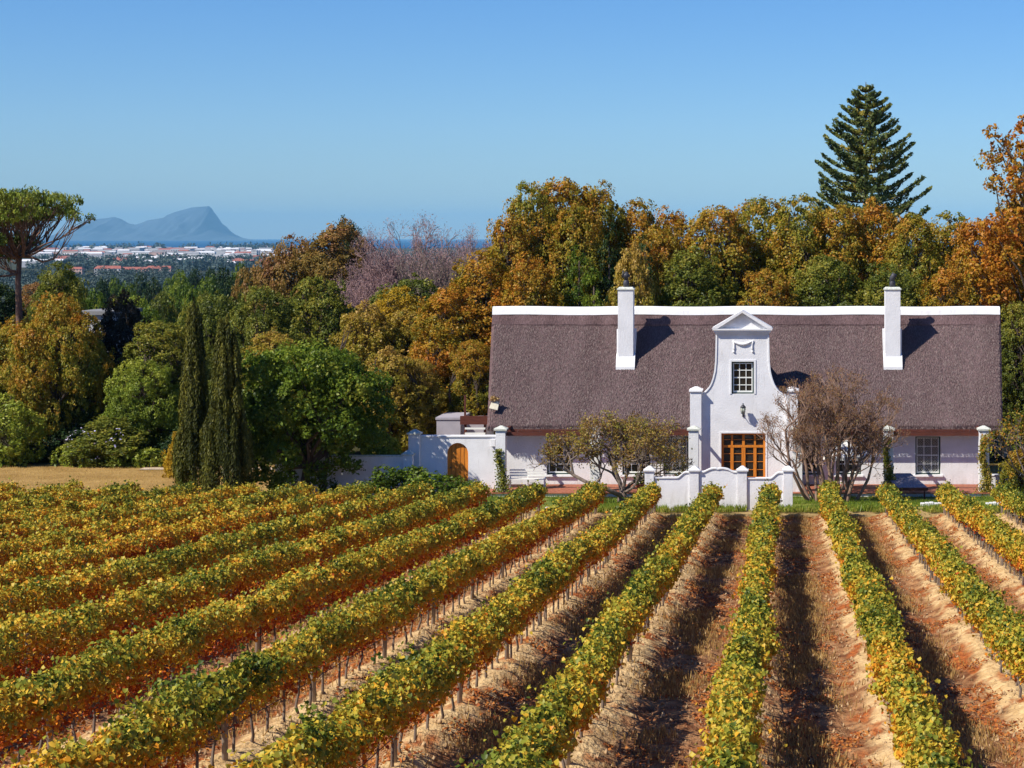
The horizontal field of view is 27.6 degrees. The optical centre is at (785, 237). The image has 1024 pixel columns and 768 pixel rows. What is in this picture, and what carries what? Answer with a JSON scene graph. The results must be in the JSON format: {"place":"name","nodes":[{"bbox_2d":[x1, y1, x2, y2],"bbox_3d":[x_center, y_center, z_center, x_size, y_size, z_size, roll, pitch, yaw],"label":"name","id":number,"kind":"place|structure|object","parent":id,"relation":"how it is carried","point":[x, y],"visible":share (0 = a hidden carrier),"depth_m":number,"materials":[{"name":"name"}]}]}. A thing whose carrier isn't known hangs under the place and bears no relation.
{"place":"outdoors","nodes":[
{"label":"outdoors","id":0,"kind":"place"},
{"bbox_2d":[36,206,256,240],"bbox_3d":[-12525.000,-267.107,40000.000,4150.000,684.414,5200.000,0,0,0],"label":"mountain","id":1,"kind":"structure","parent":0,"point":[203,223],"depth_m":39067.50,"materials":[{"name":"blue stone"}]},
{"bbox_2d":[37,239,981,247],"bbox_3d":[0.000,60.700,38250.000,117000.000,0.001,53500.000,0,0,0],"label":"sea","id":2,"kind":"structure","parent":0,"point":[204,244],"depth_m":24570.72,"materials":[{"name":"liquid"}]},
{"bbox_2d":[0,511,1023,767],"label":"vineyard soil","id":3,"kind":"structure","parent":0,"point":[594,740],"depth_m":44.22,"materials":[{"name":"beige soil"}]},
{"bbox_2d":[0,475,83,509],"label":"vine row","id":4,"kind":"object","parent":3,"relation":"on","point":[4,497],"visible":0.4,"depth_m":91.65,"materials":[{"name":"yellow plant"}]},
{"bbox_2d":[0,479,145,520],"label":"vine row","id":5,"kind":"object","parent":3,"relation":"on","point":[13,503],"visible":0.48,"depth_m":87.35,"materials":[{"name":"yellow plant"}]},
{"bbox_2d":[0,480,200,529],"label":"vine row","id":6,"kind":"object","parent":3,"relation":"on","point":[114,499],"visible":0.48,"depth_m":82.42,"materials":[{"name":"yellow plant"}]},
{"bbox_2d":[0,477,259,563],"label":"vine row","id":7,"kind":"object","parent":3,"relation":"on","point":[125,510],"visible":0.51,"depth_m":76.75,"materials":[{"name":"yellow plant"}]},
{"bbox_2d":[0,480,317,574],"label":"vine row","id":8,"kind":"object","parent":3,"relation":"on","point":[56,539],"visible":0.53,"depth_m":70.38,"materials":[{"name":"yellow plant"}]},
{"bbox_2d":[0,479,375,591],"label":"vine row","id":9,"kind":"object","parent":3,"relation":"on","point":[171,536],"visible":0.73,"depth_m":64.00,"materials":[{"name":"yellow plant"}]},
{"bbox_2d":[0,479,432,634],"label":"vine row","id":10,"kind":"object","parent":3,"relation":"on","point":[61,591],"visible":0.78,"depth_m":57.17,"materials":[{"name":"yellow plant"}]},
{"bbox_2d":[0,479,492,687],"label":"vine row","id":11,"kind":"object","parent":3,"relation":"on","point":[238,574],"visible":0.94,"depth_m":48.85,"materials":[{"name":"yellow plant"}]},
{"bbox_2d":[0,480,549,767],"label":"vine row","id":12,"kind":"object","parent":3,"relation":"on","point":[66,684],"visible":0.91,"depth_m":41.48,"materials":[{"name":"green plant"}]},
{"bbox_2d":[1,478,608,767],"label":"vine row","id":13,"kind":"object","parent":3,"relation":"on","point":[133,741],"visible":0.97,"depth_m":36.38,"materials":[{"name":"green plant"}]},
{"bbox_2d":[208,479,661,767],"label":"vine row","id":14,"kind":"object","parent":3,"relation":"on","point":[392,697],"visible":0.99,"depth_m":35.33,"materials":[{"name":"green plant"}]},
{"bbox_2d":[1,512,1023,767],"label":"fallen leaves","id":15,"kind":"object","parent":3,"relation":"on","point":[707,694],"visible":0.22,"depth_m":44.93,"materials":[{"name":"brown plant"}]},
{"bbox_2d":[454,481,726,767],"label":"vine row","id":16,"kind":"object","parent":3,"relation":"on","point":[550,726],"visible":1,"depth_m":35.67,"materials":[{"name":"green plant"}]},
{"bbox_2d":[685,479,787,767],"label":"vine row","id":17,"kind":"object","parent":3,"relation":"on","point":[731,711],"visible":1,"depth_m":36.69,"materials":[{"name":"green plant"}]},
{"bbox_2d":[816,479,982,767],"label":"vine row","id":18,"kind":"object","parent":3,"relation":"on","point":[921,738],"visible":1,"depth_m":37.05,"materials":[{"name":"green plant"}]},
{"bbox_2d":[872,481,1023,697],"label":"vine row","id":19,"kind":"object","parent":3,"relation":"on","point":[994,621],"visible":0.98,"depth_m":51.26,"materials":[{"name":"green plant"}]},
{"bbox_2d":[934,481,1023,584],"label":"vine row","id":20,"kind":"object","parent":3,"relation":"on","point":[1006,540],"visible":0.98,"depth_m":74.93,"materials":[{"name":"green plant"}]},
{"bbox_2d":[990,476,1023,527],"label":"vine row","id":21,"kind":"object","parent":3,"relation":"on","point":[1008,496],"visible":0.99,"depth_m":90.63,"materials":[{"name":"green plant"}]},
{"bbox_2d":[0,248,1023,518],"bbox_3d":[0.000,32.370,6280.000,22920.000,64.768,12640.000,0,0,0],"label":"ground","id":22,"kind":"structure","parent":0,"point":[994,462],"depth_m":114.31,"materials":[{"name":"soil"}]},
{"bbox_2d":[0,393,52,467],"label":"tree","id":23,"kind":"object","parent":22,"relation":"on","point":[17,435],"visible":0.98,"depth_m":117.36,"materials":[{"name":"green plant"}]},
{"bbox_2d":[0,315,52,445],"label":"tree","id":24,"kind":"object","parent":22,"relation":"on","point":[4,329],"visible":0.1,"depth_m":124.90,"materials":[{"name":"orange plant"}]},
{"bbox_2d":[0,184,95,370],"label":"umbrella pine","id":25,"kind":"object","parent":22,"relation":"on","point":[21,210],"visible":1,"depth_m":125.61,"materials":[{"name":"green plant"}]},
{"bbox_2d":[22,260,88,361],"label":"tree","id":26,"kind":"object","parent":22,"relation":"on","point":[57,285],"visible":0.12,"depth_m":139.33,"materials":[{"name":"green plant"}]},
{"bbox_2d":[0,291,116,455],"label":"tree","id":27,"kind":"object","parent":22,"relation":"on","point":[69,381],"visible":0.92,"depth_m":121.66,"materials":[{"name":"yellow plant"}]},
{"bbox_2d":[38,406,99,457],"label":"shrub","id":28,"kind":"object","parent":22,"relation":"on","point":[59,434],"visible":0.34,"depth_m":121.70,"materials":[{"name":"green plant"}]},
{"bbox_2d":[56,415,153,466],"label":"flowering shrub","id":29,"kind":"object","parent":22,"relation":"on","point":[99,429],"visible":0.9,"depth_m":117.20,"materials":[{"name":"green plant"}]},
{"bbox_2d":[49,444,166,467],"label":"border hedge","id":30,"kind":"object","parent":22,"relation":"on","point":[154,459],"visible":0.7,"depth_m":116.89,"materials":[{"name":"green plant"}]},
{"bbox_2d":[90,289,158,435],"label":"tree","id":31,"kind":"object","parent":22,"relation":"on","point":[123,326],"visible":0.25,"depth_m":130.08,"materials":[{"name":"green plant"}]},
{"bbox_2d":[0,465,272,491],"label":"meadow grass","id":32,"kind":"structure","parent":22,"relation":"on","point":[78,469],"depth_m":112.19,"materials":[{"name":"yellow plant"}]},
{"bbox_2d":[100,356,181,452],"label":"tree","id":33,"kind":"object","parent":22,"relation":"on","point":[143,416],"visible":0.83,"depth_m":119.93,"materials":[{"name":"green plant"}]},
{"bbox_2d":[107,320,211,448],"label":"tree","id":34,"kind":"object","parent":22,"relation":"on","point":[162,350],"visible":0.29,"depth_m":122.92,"materials":[{"name":"green plant"}]},
{"bbox_2d":[31,241,289,249],"bbox_3d":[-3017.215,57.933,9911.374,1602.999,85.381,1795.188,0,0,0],"label":"coastal trees","id":35,"kind":"object","parent":22,"relation":"on","point":[219,245],"visible":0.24,"depth_m":9695.22,"materials":[{"name":"green plant"}]},
{"bbox_2d":[25,252,298,271],"bbox_3d":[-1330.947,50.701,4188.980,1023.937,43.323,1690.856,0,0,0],"label":"town woodland","id":36,"kind":"object","parent":22,"relation":"on","point":[204,262],"visible":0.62,"depth_m":3680.93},
{"bbox_2d":[149,287,184,344],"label":"tree","id":37,"kind":"object","parent":22,"relation":"on","point":[161,304],"visible":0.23,"depth_m":219.58,"materials":[{"name":"green plant"}]},
{"bbox_2d":[0,265,439,321],"bbox_3d":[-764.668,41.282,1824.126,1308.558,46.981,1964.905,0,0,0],"label":"valley woodland","id":38,"kind":"object","parent":22,"relation":"on","point":[29,276],"visible":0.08,"depth_m":2079.93,"materials":[{"name":"green plant"}]},
{"bbox_2d":[181,290,262,423],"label":"tree","id":39,"kind":"object","parent":22,"relation":"on","point":[210,322],"visible":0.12,"depth_m":148.85,"materials":[{"name":"green plant"}]},
{"bbox_2d":[199,314,254,497],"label":"cypress","id":40,"kind":"object","parent":22,"relation":"on","point":[235,457],"visible":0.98,"depth_m":98.68,"materials":[{"name":"green plant"}]},
{"bbox_2d":[205,285,309,421],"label":"tree","id":41,"kind":"object","parent":22,"relation":"on","point":[266,318],"visible":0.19,"depth_m":137.07,"materials":[{"name":"green plant"}]},
{"bbox_2d":[230,326,308,443],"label":"tree","id":42,"kind":"object","parent":22,"relation":"on","point":[276,340],"visible":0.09,"depth_m":120.33,"materials":[{"name":"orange plant"}]},
{"bbox_2d":[243,232,333,333],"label":"tree","id":43,"kind":"object","parent":22,"relation":"on","point":[280,283],"visible":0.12,"depth_m":160.54,"materials":[{"name":"orange plant"}]},
{"bbox_2d":[219,335,399,494],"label":"garden tree","id":44,"kind":"object","parent":22,"relation":"on","point":[278,432],"visible":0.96,"depth_m":101.30,"materials":[{"name":"green plant"}]},
{"bbox_2d":[270,274,367,418],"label":"tree","id":45,"kind":"object","parent":22,"relation":"on","point":[331,309],"visible":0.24,"depth_m":143.71,"materials":[{"name":"green plant"}]},
{"bbox_2d":[289,217,375,334],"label":"tree","id":46,"kind":"object","parent":22,"relation":"on","point":[339,255],"visible":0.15,"depth_m":158.57,"materials":[{"name":"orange plant"}]},
{"bbox_2d":[275,450,414,495],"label":"garden wall","id":47,"kind":"structure","parent":22,"relation":"on","point":[403,460],"depth_m":103.80,"materials":[{"name":"white paint"}]},
{"bbox_2d":[323,299,406,453],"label":"tree","id":48,"kind":"object","parent":22,"relation":"on","point":[354,340],"visible":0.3,"depth_m":123.16,"materials":[{"name":"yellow plant"}]},
{"bbox_2d":[324,221,411,319],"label":"bare tree","id":49,"kind":"object","parent":22,"relation":"on","point":[369,274],"visible":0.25,"depth_m":153.44,"materials":[{"name":"grey plant"}]},
{"bbox_2d":[355,345,433,454],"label":"tree","id":50,"kind":"object","parent":22,"relation":"on","point":[399,384],"visible":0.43,"depth_m":113.26,"materials":[{"name":"orange plant"}]},
{"bbox_2d":[361,464,430,494],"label":"shrub","id":51,"kind":"object","parent":22,"relation":"on","point":[393,479],"visible":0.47,"depth_m":100.89,"materials":[{"name":"green plant"}]},
{"bbox_2d":[352,272,442,354],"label":"tree","id":52,"kind":"object","parent":22,"relation":"on","point":[422,285],"visible":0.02,"depth_m":139.54,"materials":[{"name":"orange plant"}]},
{"bbox_2d":[365,285,430,365],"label":"tree","id":53,"kind":"object","parent":22,"relation":"on","point":[406,303],"visible":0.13,"depth_m":129.50,"materials":[{"name":"yellow plant"}]},
{"bbox_2d":[375,303,435,447],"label":"tree","id":54,"kind":"object","parent":22,"relation":"on","point":[399,330],"visible":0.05,"depth_m":125.33,"materials":[{"name":"orange plant"}]},
{"bbox_2d":[339,211,483,314],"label":"bare tree","id":55,"kind":"object","parent":22,"relation":"on","point":[389,266],"visible":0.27,"depth_m":152.37,"materials":[{"name":"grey plant"}]},
{"bbox_2d":[396,358,446,451],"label":"tree","id":56,"kind":"object","parent":22,"relation":"on","point":[430,423],"visible":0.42,"depth_m":114.45,"materials":[{"name":"orange plant"}]},
{"bbox_2d":[382,230,485,298],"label":"bare tree","id":57,"kind":"object","parent":22,"relation":"on","point":[447,269],"visible":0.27,"depth_m":146.38,"materials":[{"name":"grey plant"}]},
{"bbox_2d":[403,471,473,497],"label":"shrub","id":58,"kind":"object","parent":22,"relation":"on","point":[448,485],"visible":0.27,"depth_m":99.26,"materials":[{"name":"green plant"}]},
{"bbox_2d":[403,282,490,433],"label":"tree","id":59,"kind":"object","parent":22,"relation":"on","point":[432,323],"visible":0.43,"depth_m":118.28,"materials":[{"name":"yellow plant"}]},
{"bbox_2d":[407,429,495,491],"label":"arched wall","id":60,"kind":"structure","parent":22,"relation":"on","point":[468,457],"depth_m":105.00,"materials":[{"name":"white paint"}]},
{"bbox_2d":[448,443,467,481],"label":"door","id":61,"kind":"structure","parent":60,"relation":"in","point":[457,452],"depth_m":105.13,"materials":[{"name":"orange wood"}]},
{"bbox_2d":[435,412,493,434],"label":"outbuilding","id":62,"kind":"structure","parent":22,"relation":"on","point":[448,423],"depth_m":111.70,"materials":[{"name":"grey paint"}]},
{"bbox_2d":[442,339,495,434],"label":"tree","id":63,"kind":"object","parent":22,"relation":"on","point":[471,388],"visible":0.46,"depth_m":115.71,"materials":[{"name":"orange plant"}]},
{"bbox_2d":[433,248,515,432],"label":"tree","id":64,"kind":"object","parent":22,"relation":"on","point":[469,287],"visible":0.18,"depth_m":119.75,"materials":[{"name":"yellow plant"}]},
{"bbox_2d":[474,214,541,335],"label":"tree","id":65,"kind":"object","parent":22,"relation":"on","point":[516,229],"visible":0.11,"depth_m":122.30,"materials":[{"name":"orange plant"}]},
{"bbox_2d":[481,251,563,361],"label":"tree","id":66,"kind":"object","parent":22,"relation":"on","point":[527,294],"visible":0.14,"depth_m":118.78,"materials":[{"name":"orange plant"}]},
{"bbox_2d":[499,180,574,302],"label":"tree","id":67,"kind":"object","parent":22,"relation":"on","point":[518,205],"visible":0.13,"depth_m":123.97,"materials":[{"name":"orange plant"}]},
{"bbox_2d":[527,176,616,303],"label":"tree","id":68,"kind":"object","parent":22,"relation":"on","point":[566,189],"visible":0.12,"depth_m":126.01,"materials":[{"name":"orange plant"}]},
{"bbox_2d":[540,202,615,306],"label":"tree","id":69,"kind":"object","parent":22,"relation":"on","point":[585,217],"visible":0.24,"depth_m":123.02,"materials":[{"name":"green plant"}]},
{"bbox_2d":[563,244,592,306],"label":"conifer","id":70,"kind":"object","parent":22,"relation":"on","point":[575,294],"visible":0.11,"depth_m":121.45,"materials":[{"name":"green plant"}]},
{"bbox_2d":[562,179,634,287],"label":"tree","id":71,"kind":"object","parent":22,"relation":"on","point":[609,216],"visible":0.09,"depth_m":127.13,"materials":[{"name":"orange plant"}]},
{"bbox_2d":[602,241,661,305],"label":"tree","id":72,"kind":"object","parent":22,"relation":"on","point":[643,293],"visible":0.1,"depth_m":119.02,"materials":[{"name":"yellow plant"}]},
{"bbox_2d":[611,197,668,282],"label":"tree","id":73,"kind":"object","parent":22,"relation":"on","point":[643,220],"visible":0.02,"depth_m":128.04,"materials":[{"name":"orange plant"}]},
{"bbox_2d":[626,224,691,305],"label":"tree","id":74,"kind":"object","parent":22,"relation":"on","point":[662,253],"visible":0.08,"depth_m":124.18,"materials":[{"name":"orange plant"}]},
{"bbox_2d":[653,205,697,279],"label":"tree","id":75,"kind":"object","parent":22,"relation":"on","point":[676,220],"visible":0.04,"depth_m":130.65,"materials":[{"name":"orange plant"}]},
{"bbox_2d":[651,244,736,306],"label":"tree","id":76,"kind":"object","parent":22,"relation":"on","point":[715,292],"visible":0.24,"depth_m":120.13,"materials":[{"name":"green plant"}]},
{"bbox_2d":[672,204,761,304],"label":"tree","id":77,"kind":"object","parent":22,"relation":"on","point":[732,252],"visible":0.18,"depth_m":126.07,"materials":[{"name":"yellow plant"}]},
{"bbox_2d":[643,466,793,510],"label":"entrance wall","id":78,"kind":"structure","parent":22,"relation":"on","point":[740,488],"depth_m":98.48,"materials":[{"name":"white paint"}]},
{"bbox_2d":[486,271,1002,496],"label":"farmhouse","id":79,"kind":"object","parent":22,"relation":"on","point":[708,371],"visible":0.83,"depth_m":108.11,"materials":[{"name":"white paint"}]},
{"bbox_2d":[732,362,753,393],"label":"window","id":80,"kind":"structure","parent":79,"relation":"in","point":[742,372],"depth_m":106.17,"materials":[{"name":"green paint"}]},
{"bbox_2d":[721,433,764,476],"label":"door","id":81,"kind":"structure","parent":79,"relation":"in","point":[737,449],"depth_m":106.22,"materials":[{"name":"orange wood"}]},
{"bbox_2d":[813,426,978,435],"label":"beam","id":82,"kind":"structure","parent":79,"relation":"on","point":[944,432],"depth_m":103.95,"materials":[{"name":"red wood"}]},
{"bbox_2d":[913,436,942,476],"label":"window","id":83,"kind":"structure","parent":79,"relation":"in","point":[927,448],"depth_m":107.26,"materials":[{"name":"green paint"}]},
{"bbox_2d":[720,194,800,302],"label":"tree","id":84,"kind":"object","parent":22,"relation":"on","point":[762,208],"visible":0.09,"depth_m":128.80,"materials":[{"name":"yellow plant"}]},
{"bbox_2d":[737,267,801,306],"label":"tree","id":85,"kind":"object","parent":22,"relation":"on","point":[768,296],"visible":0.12,"depth_m":118.61,"materials":[{"name":"yellow plant"}]},
{"bbox_2d":[753,192,847,306],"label":"tree","id":86,"kind":"object","parent":22,"relation":"on","point":[791,226],"visible":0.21,"depth_m":126.88,"materials":[{"name":"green plant"}]},
{"bbox_2d":[791,253,869,306],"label":"tree","id":87,"kind":"object","parent":22,"relation":"on","point":[818,271],"visible":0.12,"depth_m":119.92,"materials":[{"name":"green plant"}]},
{"bbox_2d":[791,203,876,305],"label":"tree","id":88,"kind":"object","parent":22,"relation":"on","point":[838,239],"visible":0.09,"depth_m":126.89,"materials":[{"name":"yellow plant"}]},
{"bbox_2d":[797,84,932,284],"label":"araucaria","id":89,"kind":"object","parent":22,"relation":"on","point":[860,187],"visible":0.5,"depth_m":148.83,"materials":[{"name":"green plant"}]},
{"bbox_2d":[843,196,919,304],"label":"tree","id":90,"kind":"object","parent":22,"relation":"on","point":[875,249],"visible":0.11,"depth_m":127.91,"materials":[{"name":"yellow plant"}]},
{"bbox_2d":[853,260,929,306],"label":"tree","id":91,"kind":"object","parent":22,"relation":"on","point":[907,298],"visible":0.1,"depth_m":118.70,"materials":[{"name":"green plant"}]},
{"bbox_2d":[871,209,950,306],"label":"tree","id":92,"kind":"object","parent":22,"relation":"on","point":[911,227],"visible":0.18,"depth_m":125.02,"materials":[{"name":"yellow plant"}]},
{"bbox_2d":[909,261,972,306],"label":"tree","id":93,"kind":"object","parent":22,"relation":"on","point":[940,281],"visible":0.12,"depth_m":118.68,"materials":[{"name":"orange plant"}]},
{"bbox_2d":[915,210,981,297],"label":"tree","id":94,"kind":"object","parent":22,"relation":"on","point":[944,235],"visible":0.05,"depth_m":128.97,"materials":[{"name":"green plant"}]},
{"bbox_2d":[938,217,1018,445],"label":"tree","id":95,"kind":"object","parent":22,"relation":"on","point":[970,237],"visible":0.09,"depth_m":123.19,"materials":[{"name":"orange plant"}]},
{"bbox_2d":[962,114,1023,328],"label":"tall tree","id":96,"kind":"object","parent":22,"relation":"on","point":[1016,186],"visible":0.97,"depth_m":120.59,"materials":[{"name":"orange plant"}]},
{"bbox_2d":[980,408,1023,475],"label":"tree","id":97,"kind":"object","parent":22,"relation":"on","point":[1017,430],"visible":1,"depth_m":102.08,"materials":[{"name":"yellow plant"}]},
{"bbox_2d":[997,449,1023,491],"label":"shrub","id":98,"kind":"object","parent":22,"relation":"on","point":[1011,473],"visible":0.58,"depth_m":103.13,"materials":[{"name":"green plant"}]},
{"bbox_2d":[999,301,1023,451],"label":"tree","id":99,"kind":"object","parent":22,"relation":"on","point":[1012,389],"visible":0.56,"depth_m":118.27,"materials":[{"name":"green plant"}]},
{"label":"lawn patch","id":100,"kind":"structure","parent":22,"relation":"on","visible":0},
{"bbox_2d":[170,296,214,491],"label":"cypress","id":101,"kind":"object","parent":100,"relation":"on","point":[193,410],"visible":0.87,"depth_m":99.79,"materials":[{"name":"green plant"}]},
{"bbox_2d":[0,0,1023,238],"label":"sky","id":102,"kind":"structure","parent":0,"point":[280,118],"materials":[{"name":"blue"}]},
{"bbox_2d":[473,494,1014,512],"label":"lawn","id":103,"kind":"structure","parent":0,"point":[549,502],"depth_m":101.85,"materials":[{"name":"green plant"}]},
{"bbox_2d":[527,408,693,501],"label":"ornamental tree","id":104,"kind":"object","parent":103,"relation":"on","point":[640,437],"visible":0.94,"depth_m":100.68,"materials":[{"name":"green plant"}]},
{"bbox_2d":[754,362,910,501],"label":"bare shrub","id":105,"kind":"object","parent":103,"relation":"on","point":[800,432],"visible":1,"depth_m":100.83,"materials":[{"name":"beige plant"}]},
{"bbox_2d":[519,507,1020,517],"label":"headland","id":106,"kind":"structure","parent":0,"point":[856,513],"depth_m":97.69,"materials":[{"name":"green plant"}]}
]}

